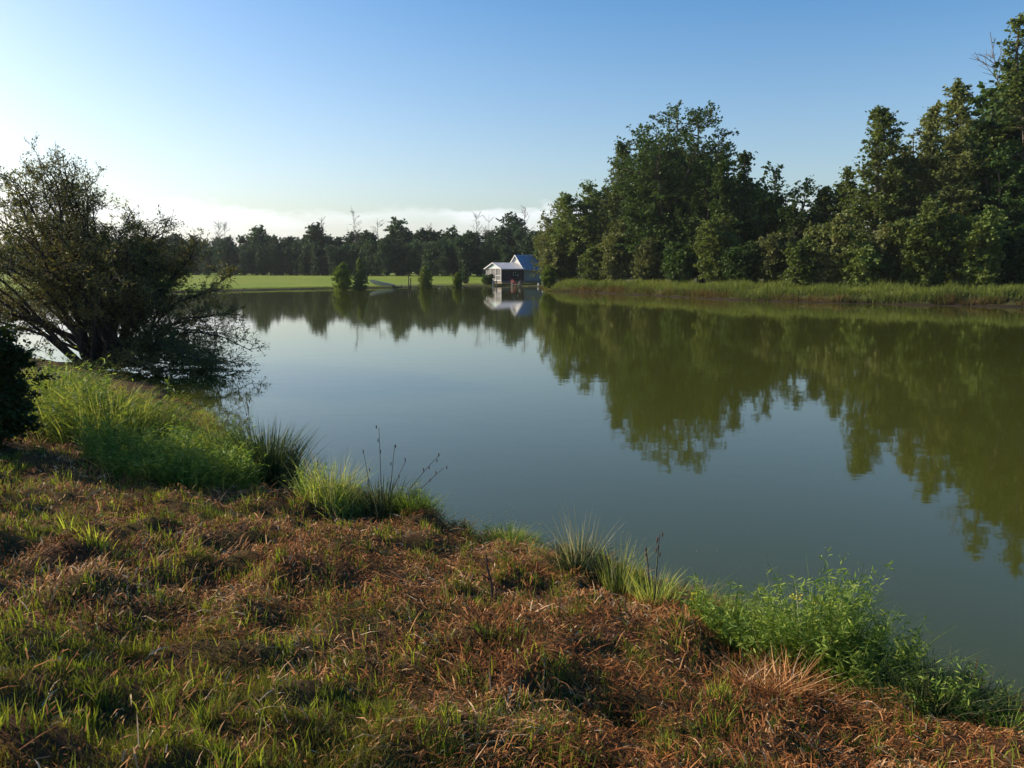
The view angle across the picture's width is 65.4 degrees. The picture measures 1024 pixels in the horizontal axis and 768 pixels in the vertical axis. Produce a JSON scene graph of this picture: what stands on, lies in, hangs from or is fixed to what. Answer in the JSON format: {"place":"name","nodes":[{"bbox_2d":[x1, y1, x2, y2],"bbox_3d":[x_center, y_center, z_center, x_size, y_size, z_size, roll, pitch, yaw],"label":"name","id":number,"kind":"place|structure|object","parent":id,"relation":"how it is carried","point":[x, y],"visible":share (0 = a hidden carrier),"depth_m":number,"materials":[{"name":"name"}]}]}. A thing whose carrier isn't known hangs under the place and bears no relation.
{"place":"outdoors","nodes":[
{"label":"outdoors","id":0,"kind":"place"},
{"bbox_2d":[15,350,142,408],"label":"tall grass","id":1,"kind":"structure","parent":0,"point":[64,385],"depth_m":13.41,"materials":[{"name":"green plant"}]},
{"bbox_2d":[0,272,541,296],"bbox_3d":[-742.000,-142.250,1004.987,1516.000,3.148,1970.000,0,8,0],"label":"field","id":2,"kind":"structure","parent":0,"point":[263,282],"depth_m":145.65,"materials":[{"name":"green plant"}]},
{"bbox_2d":[199,246,214,274],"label":"woodland tree","id":3,"kind":"object","parent":2,"relation":"on","point":[207,269],"visible":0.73,"depth_m":227.45,"materials":[{"name":"green plant"}]},
{"bbox_2d":[210,240,237,274],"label":"woodland tree","id":4,"kind":"object","parent":2,"relation":"on","point":[223,246],"visible":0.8,"depth_m":223.15,"materials":[{"name":"green plant"}]},
{"bbox_2d":[227,245,240,274],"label":"woodland tree","id":5,"kind":"object","parent":2,"relation":"on","point":[235,251],"visible":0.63,"depth_m":224.30,"materials":[{"name":"green plant"}]},
{"bbox_2d":[237,248,254,274],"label":"woodland tree","id":6,"kind":"object","parent":2,"relation":"on","point":[244,257],"visible":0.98,"depth_m":220.69,"materials":[{"name":"green plant"}]},
{"bbox_2d":[247,225,271,274],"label":"woodland tree","id":7,"kind":"object","parent":2,"relation":"on","point":[255,236],"visible":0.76,"depth_m":226.84,"materials":[{"name":"green plant"}]},
{"bbox_2d":[253,243,269,274],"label":"woodland tree","id":8,"kind":"object","parent":2,"relation":"on","point":[262,268],"visible":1,"depth_m":218.98,"materials":[{"name":"green plant"}]},
{"bbox_2d":[262,243,280,275],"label":"woodland tree","id":9,"kind":"object","parent":2,"relation":"on","point":[272,248],"visible":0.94,"depth_m":219.39,"materials":[{"name":"green plant"}]},
{"bbox_2d":[273,248,287,274],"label":"woodland tree","id":10,"kind":"object","parent":2,"relation":"on","point":[280,253],"visible":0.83,"depth_m":219.10,"materials":[{"name":"green plant"}]},
{"bbox_2d":[281,247,294,275],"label":"woodland tree","id":11,"kind":"object","parent":2,"relation":"on","point":[288,261],"visible":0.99,"depth_m":217.66,"materials":[{"name":"green plant"}]},
{"bbox_2d":[290,240,302,275],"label":"woodland tree","id":12,"kind":"object","parent":2,"relation":"on","point":[296,253],"visible":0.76,"depth_m":217.13,"materials":[{"name":"green plant"}]},
{"bbox_2d":[297,247,309,275],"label":"woodland tree","id":13,"kind":"object","parent":2,"relation":"on","point":[303,264],"visible":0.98,"depth_m":213.55,"materials":[{"name":"green plant"}]},
{"bbox_2d":[303,222,327,274],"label":"woodland tree","id":14,"kind":"object","parent":2,"relation":"on","point":[313,231],"visible":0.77,"depth_m":221.51,"materials":[{"name":"green plant"}]},
{"bbox_2d":[309,240,325,275],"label":"woodland tree","id":15,"kind":"object","parent":2,"relation":"on","point":[318,259],"visible":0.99,"depth_m":209.05,"materials":[{"name":"green plant"}]},
{"bbox_2d":[323,244,343,272],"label":"woodland tree","id":16,"kind":"object","parent":2,"relation":"on","point":[333,255],"visible":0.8,"depth_m":205.54,"materials":[{"name":"green plant"}]},
{"bbox_2d":[331,262,352,289],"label":"little tree","id":17,"kind":"object","parent":2,"relation":"on","point":[342,278],"visible":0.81,"depth_m":114.14,"materials":[{"name":"green plant"}]},
{"bbox_2d":[347,243,361,275],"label":"woodland tree","id":18,"kind":"object","parent":2,"relation":"on","point":[354,255],"visible":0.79,"depth_m":205.87,"materials":[{"name":"green plant"}]},
{"bbox_2d":[351,257,369,289],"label":"little tree","id":19,"kind":"object","parent":2,"relation":"on","point":[359,277],"visible":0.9,"depth_m":114.27,"materials":[{"name":"green plant"}]},
{"bbox_2d":[357,238,378,275],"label":"woodland tree","id":20,"kind":"object","parent":2,"relation":"on","point":[367,245],"visible":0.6,"depth_m":202.92,"materials":[{"name":"green plant"}]},
{"bbox_2d":[366,240,383,275],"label":"woodland tree","id":21,"kind":"object","parent":2,"relation":"on","point":[373,264],"visible":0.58,"depth_m":201.56,"materials":[{"name":"green plant"}]},
{"bbox_2d":[373,237,398,275],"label":"woodland tree","id":22,"kind":"object","parent":2,"relation":"on","point":[385,246],"visible":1,"depth_m":199.37,"materials":[{"name":"green plant"}]},
{"bbox_2d":[382,216,408,275],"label":"woodland tree","id":23,"kind":"object","parent":2,"relation":"on","point":[396,223],"visible":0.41,"depth_m":213.22,"materials":[{"name":"green plant"}]},
{"bbox_2d":[388,244,404,275],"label":"woodland tree","id":24,"kind":"object","parent":2,"relation":"on","point":[397,248],"visible":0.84,"depth_m":200.18,"materials":[{"name":"green plant"}]},
{"bbox_2d":[388,226,412,275],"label":"woodland tree","id":25,"kind":"object","parent":2,"relation":"on","point":[402,236],"visible":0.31,"depth_m":210.02,"materials":[{"name":"green plant"}]},
{"bbox_2d":[397,242,414,275],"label":"woodland tree","id":26,"kind":"object","parent":2,"relation":"on","point":[406,264],"visible":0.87,"depth_m":199.61,"materials":[{"name":"green plant"}]},
{"bbox_2d":[406,239,426,275],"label":"woodland tree","id":27,"kind":"object","parent":2,"relation":"on","point":[417,249],"visible":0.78,"depth_m":198.40,"materials":[{"name":"green plant"}]},
{"bbox_2d":[417,265,434,287],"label":"little tree","id":28,"kind":"object","parent":2,"relation":"on","point":[424,278],"visible":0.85,"depth_m":122.57,"materials":[{"name":"green plant"}]},
{"bbox_2d":[424,238,449,275],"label":"woodland tree","id":29,"kind":"object","parent":2,"relation":"on","point":[433,257],"visible":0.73,"depth_m":194.62,"materials":[{"name":"green plant"}]},
{"bbox_2d":[434,245,455,275],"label":"woodland tree","id":30,"kind":"object","parent":2,"relation":"on","point":[445,265],"visible":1,"depth_m":192.04,"materials":[{"name":"green plant"}]},
{"bbox_2d":[451,236,476,275],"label":"woodland tree","id":31,"kind":"object","parent":2,"relation":"on","point":[465,254],"visible":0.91,"depth_m":188.96,"materials":[{"name":"green plant"}]},
{"bbox_2d":[475,242,496,273],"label":"woodland tree","id":32,"kind":"object","parent":2,"relation":"on","point":[487,254],"visible":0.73,"depth_m":188.60,"materials":[{"name":"green plant"}]},
{"bbox_2d":[491,235,503,262],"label":"woodland tree","id":33,"kind":"object","parent":2,"relation":"on","point":[496,241],"visible":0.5,"depth_m":188.20,"materials":[{"name":"green plant"}]},
{"bbox_2d":[487,225,513,250],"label":"woodland tree","id":34,"kind":"object","parent":2,"relation":"on","point":[503,233],"visible":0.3,"depth_m":196.81,"materials":[{"name":"green plant"}]},
{"bbox_2d":[497,244,516,262],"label":"woodland tree","id":35,"kind":"object","parent":2,"relation":"on","point":[508,255],"visible":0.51,"depth_m":181.76,"materials":[{"name":"green plant"}]},
{"bbox_2d":[491,211,529,231],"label":"woodland tree","id":36,"kind":"object","parent":2,"relation":"on","point":[512,220],"visible":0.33,"depth_m":203.94,"materials":[{"name":"green plant"}]},
{"bbox_2d":[484,255,542,283],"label":"lake house","id":37,"kind":"structure","parent":2,"relation":"on","point":[517,268],"depth_m":144.34,"materials":[{"name":"white wood"}]},
{"bbox_2d":[509,228,536,254],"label":"woodland tree","id":38,"kind":"object","parent":2,"relation":"on","point":[517,235],"visible":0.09,"depth_m":193.35,"materials":[{"name":"green plant"}]},
{"bbox_2d":[518,234,536,254],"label":"woodland tree","id":39,"kind":"object","parent":2,"relation":"on","point":[527,247],"visible":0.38,"depth_m":177.38,"materials":[{"name":"green plant"}]},
{"bbox_2d":[530,203,572,277],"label":"broadleaf tree","id":40,"kind":"object","parent":2,"relation":"on","point":[540,239],"visible":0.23,"depth_m":129.58,"materials":[{"name":"green plant"}]},
{"bbox_2d":[0,358,1023,767],"bbox_3d":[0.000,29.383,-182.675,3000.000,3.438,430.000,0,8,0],"label":"ground","id":41,"kind":"structure","parent":0,"point":[202,574],"depth_m":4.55,"materials":[{"name":"brown plant"}]},
{"bbox_2d":[0,320,59,447],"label":"dark bush","id":42,"kind":"object","parent":41,"relation":"on","point":[15,405],"visible":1,"depth_m":9.63,"materials":[{"name":"green plant"}]},
{"bbox_2d":[72,523,117,557],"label":"grass tuft","id":43,"kind":"object","parent":41,"relation":"on","point":[87,539],"visible":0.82,"depth_m":5.56,"materials":[{"name":"green plant"}]},
{"bbox_2d":[22,362,225,444],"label":"tall grass","id":44,"kind":"structure","parent":41,"relation":"on","point":[126,412],"depth_m":11.68,"materials":[{"name":"green plant"}]},
{"bbox_2d":[0,134,269,381],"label":"water shrub","id":45,"kind":"object","parent":41,"relation":"on","point":[104,287],"visible":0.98,"depth_m":22.63,"materials":[{"name":"green plant"}]},
{"bbox_2d":[35,413,286,493],"bbox_3d":[-3.978,0.850,9.364,2.718,1.053,2.066,2,9,15],"label":"weed clump","id":46,"kind":"object","parent":41,"relation":"on","point":[163,461],"visible":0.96,"depth_m":9.20,"materials":[{"name":"green plant"}]},
{"bbox_2d":[157,408,285,462],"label":"weed clump","id":47,"kind":"object","parent":41,"relation":"on","point":[210,437],"visible":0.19,"depth_m":10.45,"materials":[{"name":"green plant"}]},
{"bbox_2d":[203,400,329,490],"bbox_3d":[-3.153,0.883,10.271,1.766,1.431,1.681,0,8,0],"label":"rush clump","id":48,"kind":"object","parent":41,"relation":"on","point":[278,458],"visible":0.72,"depth_m":10.16,"materials":[{"name":"green plant"}]},
{"bbox_2d":[271,447,384,521],"bbox_3d":[-1.914,1.086,8.786,1.291,0.913,1.361,6,10,34],"label":"grass clump","id":49,"kind":"object","parent":41,"relation":"on","point":[335,497],"visible":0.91,"depth_m":8.67,"materials":[{"name":"green plant"}]},
{"bbox_2d":[332,425,446,523],"bbox_3d":[-1.370,1.024,8.794,1.315,1.130,1.094,0,8,0],"label":"grass clump","id":50,"kind":"object","parent":41,"relation":"on","point":[375,505],"visible":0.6,"depth_m":8.76,"materials":[{"name":"green plant"}]},
{"bbox_2d":[375,478,448,520],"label":"grass clump","id":51,"kind":"object","parent":41,"relation":"on","point":[422,502],"visible":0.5,"depth_m":8.61,"materials":[{"name":"green plant"}]},
{"bbox_2d":[476,518,549,547],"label":"grass tussock","id":52,"kind":"object","parent":41,"relation":"on","point":[511,534],"depth_m":8.89,"materials":[{"name":"green plant"}]},
{"bbox_2d":[519,502,643,585],"bbox_3d":[0.569,1.376,6.907,1.288,0.757,1.193,0,8,0],"label":"sedge tussock","id":53,"kind":"object","parent":41,"relation":"on","point":[558,565],"visible":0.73,"depth_m":6.91,"materials":[{"name":"green plant"}]},
{"bbox_2d":[167,394,1023,719],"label":"margin grass","id":54,"kind":"structure","parent":41,"relation":"on","point":[709,594],"depth_m":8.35,"materials":[{"name":"green plant"}]},
{"bbox_2d":[578,536,654,600],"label":"thin grass","id":55,"kind":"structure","parent":41,"relation":"on","point":[609,580],"depth_m":6.71,"materials":[{"name":"green plant"}]},
{"bbox_2d":[605,532,689,611],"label":"thin grass","id":56,"kind":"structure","parent":41,"relation":"on","point":[644,594],"depth_m":6.39,"materials":[{"name":"green plant"}]},
{"bbox_2d":[668,564,828,658],"bbox_3d":[1.739,1.764,5.871,1.308,0.739,1.360,0,8,0],"label":"flowering weed","id":57,"kind":"object","parent":41,"relation":"on","point":[703,605],"visible":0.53,"depth_m":5.80,"materials":[{"name":"green plant"}]},
{"bbox_2d":[694,636,860,715],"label":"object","id":58,"kind":"object","parent":41,"relation":"on","point":[772,680],"visible":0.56,"depth_m":4.82,"materials":[{"name":"brown plant"}]},
{"bbox_2d":[707,547,925,682],"bbox_3d":[2.118,1.602,5.475,1.352,1.033,1.446,4,9,27],"label":"flowering weed","id":59,"kind":"object","parent":41,"relation":"on","point":[793,629],"visible":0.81,"depth_m":5.32,"materials":[{"name":"green plant"}]},
{"bbox_2d":[746,566,1007,702],"bbox_3d":[2.294,1.708,5.194,1.600,0.866,1.304,0,8,0],"label":"flowering weed","id":60,"kind":"object","parent":41,"relation":"on","point":[901,650],"visible":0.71,"depth_m":5.06,"materials":[{"name":"green plant"}]},
{"bbox_2d":[940,684,1023,739],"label":"tall grass","id":61,"kind":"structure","parent":41,"relation":"on","point":[1011,714],"depth_m":4.67,"materials":[{"name":"green plant"}]},
{"bbox_2d":[0,0,1023,247],"label":"sky","id":62,"kind":"structure","parent":0,"point":[283,117],"materials":[{"name":"blue"}]},
{"bbox_2d":[1,286,1023,701],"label":"water","id":63,"kind":"structure","parent":0,"point":[737,442],"depth_m":15.71,"materials":[{"name":"green liquid"}]},
{"bbox_2d":[541,277,1023,306],"bbox_3d":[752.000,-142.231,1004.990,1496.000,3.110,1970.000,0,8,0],"label":"embankment","id":64,"kind":"structure","parent":0,"point":[1011,303],"depth_m":71.35,"materials":[{"name":"green plant"}]},
{"bbox_2d":[540,265,556,287],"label":"willow bush","id":65,"kind":"object","parent":64,"relation":"on","point":[548,278],"visible":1,"depth_m":110.64,"materials":[{"name":"green plant"}]},
{"bbox_2d":[536,235,574,281],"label":"edge bush","id":66,"kind":"object","parent":64,"relation":"on","point":[553,256],"visible":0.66,"depth_m":118.21,"materials":[{"name":"green plant"}]},
{"bbox_2d":[544,216,603,279],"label":"broadleaf tree","id":67,"kind":"object","parent":64,"relation":"on","point":[576,253],"visible":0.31,"depth_m":118.84,"materials":[{"name":"green plant"}]},
{"bbox_2d":[546,179,606,279],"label":"tree","id":68,"kind":"object","parent":64,"relation":"on","point":[572,221],"visible":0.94,"depth_m":117.26,"materials":[{"name":"green plant"}]},
{"bbox_2d":[576,243,606,280],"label":"edge bush","id":69,"kind":"object","parent":64,"relation":"on","point":[588,261],"visible":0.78,"depth_m":111.03,"materials":[{"name":"green plant"}]},
{"bbox_2d":[587,139,637,279],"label":"broadleaf tree","id":70,"kind":"object","parent":64,"relation":"on","point":[619,150],"visible":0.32,"depth_m":114.19,"materials":[{"name":"green plant"}]},
{"bbox_2d":[594,219,635,281],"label":"edge bush","id":71,"kind":"object","parent":64,"relation":"on","point":[616,264],"visible":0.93,"depth_m":105.73,"materials":[{"name":"green plant"}]},
{"bbox_2d":[629,235,665,281],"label":"edge bush","id":72,"kind":"object","parent":64,"relation":"on","point":[647,263],"visible":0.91,"depth_m":100.03,"materials":[{"name":"green plant"}]},
{"bbox_2d":[607,100,737,280],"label":"broadleaf tree","id":73,"kind":"object","parent":64,"relation":"on","point":[659,196],"visible":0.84,"depth_m":99.13,"materials":[{"name":"green plant"}]},
{"bbox_2d":[659,237,700,283],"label":"edge bush","id":74,"kind":"object","parent":64,"relation":"on","point":[677,265],"visible":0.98,"depth_m":92.93,"materials":[{"name":"green plant"}]},
{"bbox_2d":[679,126,739,283],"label":"broadleaf tree","id":75,"kind":"object","parent":64,"relation":"on","point":[704,196],"visible":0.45,"depth_m":95.60,"materials":[{"name":"green plant"}]},
{"bbox_2d":[688,213,743,282],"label":"edge bush","id":76,"kind":"object","parent":64,"relation":"on","point":[716,235],"visible":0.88,"depth_m":88.06,"materials":[{"name":"green plant"}]},
{"bbox_2d":[706,150,763,252],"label":"broadleaf tree","id":77,"kind":"object","parent":64,"relation":"on","point":[725,200],"visible":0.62,"depth_m":90.62,"materials":[{"name":"green plant"}]},
{"bbox_2d":[717,240,763,284],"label":"edge bush","id":78,"kind":"object","parent":64,"relation":"on","point":[741,265],"visible":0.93,"depth_m":84.09,"materials":[{"name":"green plant"}]},
{"bbox_2d":[719,170,772,236],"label":"broadleaf tree","id":79,"kind":"object","parent":64,"relation":"on","point":[758,184],"visible":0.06,"depth_m":101.90,"materials":[{"name":"green plant"}]},
{"bbox_2d":[740,161,796,280],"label":"broadleaf tree","id":80,"kind":"object","parent":64,"relation":"on","point":[768,202],"visible":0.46,"depth_m":90.80,"materials":[{"name":"green plant"}]},
{"bbox_2d":[750,230,796,284],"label":"edge bush","id":81,"kind":"object","parent":64,"relation":"on","point":[768,266],"visible":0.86,"depth_m":82.62,"materials":[{"name":"green plant"}]},
{"bbox_2d":[547,276,1023,305],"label":"bank grass","id":82,"kind":"structure","parent":64,"relation":"on","point":[713,289],"depth_m":73.66,"materials":[{"name":"green plant"}]},
{"bbox_2d":[771,174,821,257],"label":"broadleaf tree","id":83,"kind":"object","parent":64,"relation":"on","point":[800,224],"visible":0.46,"depth_m":87.59,"materials":[{"name":"green plant"}]},
{"bbox_2d":[777,236,822,286],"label":"edge bush","id":84,"kind":"object","parent":64,"relation":"on","point":[801,269],"visible":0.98,"depth_m":79.57,"materials":[{"name":"green plant"}]},
{"bbox_2d":[803,209,864,286],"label":"edge bush","id":85,"kind":"object","parent":64,"relation":"on","point":[830,252],"visible":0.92,"depth_m":78.81,"materials":[{"name":"green plant"}]},
{"bbox_2d":[810,166,859,242],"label":"broadleaf tree","id":86,"kind":"object","parent":64,"relation":"on","point":[826,195],"visible":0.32,"depth_m":87.69,"materials":[{"name":"green plant"}]},
{"bbox_2d":[838,241,886,287],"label":"edge bush","id":87,"kind":"object","parent":64,"relation":"on","point":[861,263],"visible":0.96,"depth_m":76.13,"materials":[{"name":"green plant"}]},
{"bbox_2d":[826,104,919,268],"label":"broadleaf tree","id":88,"kind":"object","parent":64,"relation":"on","point":[876,207],"visible":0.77,"depth_m":81.01,"materials":[{"name":"green plant"}]},
{"bbox_2d":[867,218,910,286],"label":"edge bush","id":89,"kind":"object","parent":64,"relation":"on","point":[890,259],"visible":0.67,"depth_m":76.48,"materials":[{"name":"green plant"}]},
{"bbox_2d":[879,127,935,267],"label":"broadleaf tree","id":90,"kind":"object","parent":64,"relation":"on","point":[914,168],"visible":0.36,"depth_m":82.01,"materials":[{"name":"green plant"}]},
{"bbox_2d":[886,195,962,288],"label":"edge bush","id":91,"kind":"object","parent":64,"relation":"on","point":[923,258],"visible":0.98,"depth_m":73.80,"materials":[{"name":"green plant"}]},
{"bbox_2d":[911,100,952,223],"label":"broadleaf tree","id":92,"kind":"object","parent":64,"relation":"on","point":[928,122],"visible":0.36,"depth_m":83.09,"materials":[{"name":"green plant"}]},
{"bbox_2d":[904,77,992,283],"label":"broadleaf tree","id":93,"kind":"object","parent":64,"relation":"on","point":[960,197],"visible":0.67,"depth_m":78.37,"materials":[{"name":"green plant"}]},
{"bbox_2d":[936,244,972,288],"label":"edge bush","id":94,"kind":"object","parent":64,"relation":"on","point":[953,262],"visible":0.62,"depth_m":74.24,"materials":[{"name":"green plant"}]},
{"bbox_2d":[949,204,1016,289],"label":"edge bush","id":95,"kind":"object","parent":64,"relation":"on","point":[979,243],"visible":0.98,"depth_m":72.03,"materials":[{"name":"green plant"}]},
{"bbox_2d":[952,83,1019,268],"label":"broadleaf tree","id":96,"kind":"object","parent":64,"relation":"on","point":[977,100],"visible":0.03,"depth_m":84.39,"materials":[{"name":"green plant"}]},
{"bbox_2d":[953,83,1023,215],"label":"broadleaf tree","id":97,"kind":"object","parent":64,"relation":"on","point":[988,123],"visible":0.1,"depth_m":81.38,"materials":[{"name":"green plant"}]},
{"bbox_2d":[954,60,1023,142],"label":"broadleaf tree","id":98,"kind":"object","parent":64,"relation":"on","point":[1007,65],"visible":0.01,"depth_m":87.22,"materials":[{"name":"green plant"}]},
{"bbox_2d":[957,111,1023,219],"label":"broadleaf tree","id":99,"kind":"object","parent":64,"relation":"on","point":[1008,136],"visible":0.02,"depth_m":81.46,"materials":[{"name":"green plant"}]},
{"bbox_2d":[970,33,1010,117],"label":"dead tree","id":100,"kind":"object","parent":64,"relation":"on","point":[986,54],"visible":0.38,"depth_m":85.74,"materials":[{"name":"grey plant"}]},
{"bbox_2d":[958,136,1023,287],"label":"broadleaf tree","id":101,"kind":"object","parent":64,"relation":"on","point":[995,192],"visible":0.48,"depth_m":77.00,"materials":[{"name":"green plant"}]},
{"bbox_2d":[990,12,1023,227],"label":"broadleaf tree","id":102,"kind":"object","parent":64,"relation":"on","point":[1017,87],"visible":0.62,"depth_m":77.57,"materials":[{"name":"green plant"}]},
{"bbox_2d":[991,224,1023,287],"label":"edge bush","id":103,"kind":"object","parent":64,"relation":"on","point":[1013,263],"visible":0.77,"depth_m":72.65,"materials":[{"name":"green plant"}]},
{"bbox_2d":[841,640,1023,730],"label":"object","id":104,"kind":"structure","parent":0,"point":[942,701],"depth_m":4.76,"materials":[{"name":"green plant"}]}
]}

